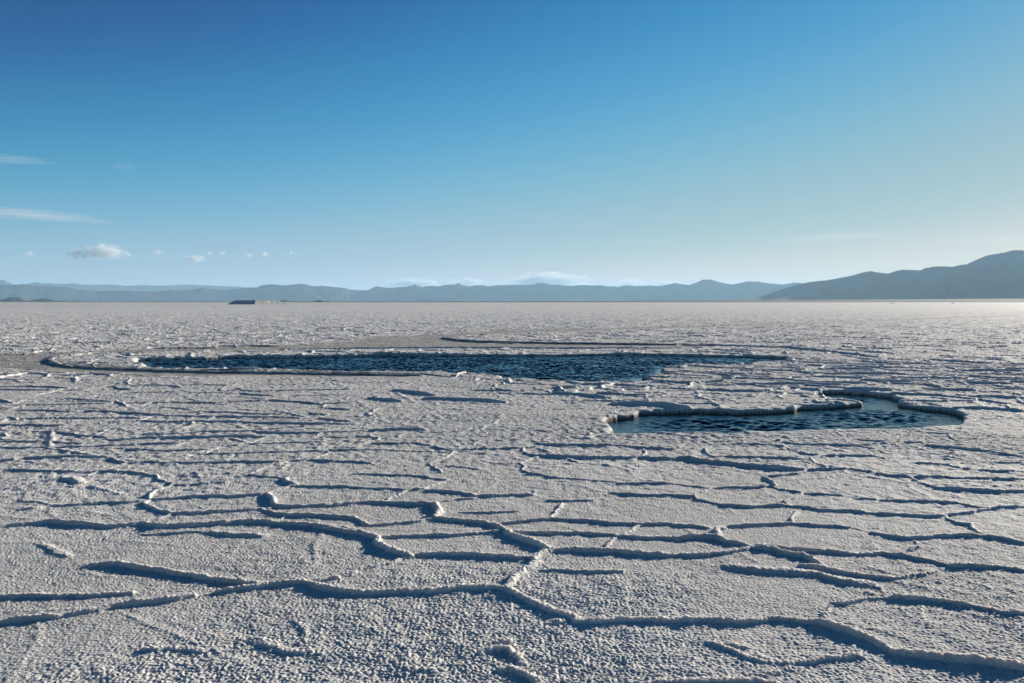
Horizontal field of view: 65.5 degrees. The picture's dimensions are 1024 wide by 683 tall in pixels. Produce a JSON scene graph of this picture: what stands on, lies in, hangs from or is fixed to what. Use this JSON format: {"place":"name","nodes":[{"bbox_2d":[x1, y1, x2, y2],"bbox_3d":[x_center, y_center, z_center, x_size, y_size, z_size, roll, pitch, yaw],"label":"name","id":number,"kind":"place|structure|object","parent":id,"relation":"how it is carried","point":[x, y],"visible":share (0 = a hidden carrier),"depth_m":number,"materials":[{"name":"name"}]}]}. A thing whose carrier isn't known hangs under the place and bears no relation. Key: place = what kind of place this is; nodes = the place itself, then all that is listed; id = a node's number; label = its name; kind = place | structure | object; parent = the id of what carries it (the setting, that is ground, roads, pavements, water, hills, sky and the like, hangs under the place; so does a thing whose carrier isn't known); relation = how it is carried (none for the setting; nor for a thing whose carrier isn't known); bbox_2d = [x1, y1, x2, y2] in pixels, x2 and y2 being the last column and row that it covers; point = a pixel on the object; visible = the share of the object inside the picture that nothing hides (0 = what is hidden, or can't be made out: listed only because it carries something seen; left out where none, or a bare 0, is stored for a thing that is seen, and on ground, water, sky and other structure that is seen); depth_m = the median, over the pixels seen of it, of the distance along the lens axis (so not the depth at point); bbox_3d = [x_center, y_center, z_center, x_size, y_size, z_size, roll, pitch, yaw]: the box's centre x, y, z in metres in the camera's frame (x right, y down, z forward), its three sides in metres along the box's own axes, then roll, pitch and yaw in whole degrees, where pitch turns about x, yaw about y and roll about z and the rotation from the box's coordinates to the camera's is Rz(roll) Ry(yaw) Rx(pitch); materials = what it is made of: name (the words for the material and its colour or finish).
{"place":"outdoors","nodes":[
{"label":"outdoors","id":0,"kind":"place"},
{"bbox_2d":[0,297,85,301],"bbox_3d":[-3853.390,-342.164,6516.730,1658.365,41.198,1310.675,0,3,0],"label":"hills","id":1,"kind":"structure","parent":0,"point":[12,299],"depth_m":6422.03,"materials":[{"name":"grey stone"}]},
{"bbox_2d":[0,280,365,291],"bbox_3d":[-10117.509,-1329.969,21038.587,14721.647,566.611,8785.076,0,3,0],"label":"mountains","id":2,"kind":"structure","parent":0,"point":[105,287],"depth_m":21469.98,"materials":[{"name":"grey stone"}]},
{"bbox_2d":[0,279,801,301],"bbox_3d":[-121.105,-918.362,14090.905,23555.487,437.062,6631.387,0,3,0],"label":"mountains","id":3,"kind":"structure","parent":0,"point":[703,289],"depth_m":15073.95,"materials":[{"name":"grey stone"}]},
{"bbox_2d":[138,356,783,381],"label":"water","id":4,"kind":"structure","parent":0,"point":[600,368],"depth_m":22.47,"materials":[{"name":"blue liquid"}]},
{"bbox_2d":[0,302,1023,682],"bbox_3d":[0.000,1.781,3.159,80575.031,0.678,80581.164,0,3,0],"label":"ground","id":5,"kind":"structure","parent":0,"point":[186,524],"depth_m":6.83,"materials":[{"name":"white"}]},
{"bbox_2d":[229,300,282,303],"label":"salt pile","id":6,"kind":"object","parent":5,"relation":"on","point":[255,302],"visible":0.88,"depth_m":523.18,"materials":[{"name":"white"}]},
{"bbox_2d":[0,0,1023,289],"label":"sky","id":7,"kind":"structure","parent":0,"point":[349,144],"materials":[{"name":"blue"}]},
{"bbox_2d":[177,299,1023,301],"bbox_3d":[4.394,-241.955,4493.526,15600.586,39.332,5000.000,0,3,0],"label":"shore","id":8,"kind":"structure","parent":0,"point":[945,300],"depth_m":3368.78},
{"bbox_2d":[607,394,962,433],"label":"water","id":9,"kind":"structure","parent":0,"point":[880,413],"depth_m":11.92,"materials":[{"name":"blue liquid"}]},
{"bbox_2d":[748,250,1023,299],"bbox_3d":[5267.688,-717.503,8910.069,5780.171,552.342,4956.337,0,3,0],"label":"mountains","id":10,"kind":"structure","parent":0,"point":[997,276],"depth_m":8433.94,"materials":[{"name":"grey stone"}]}
]}

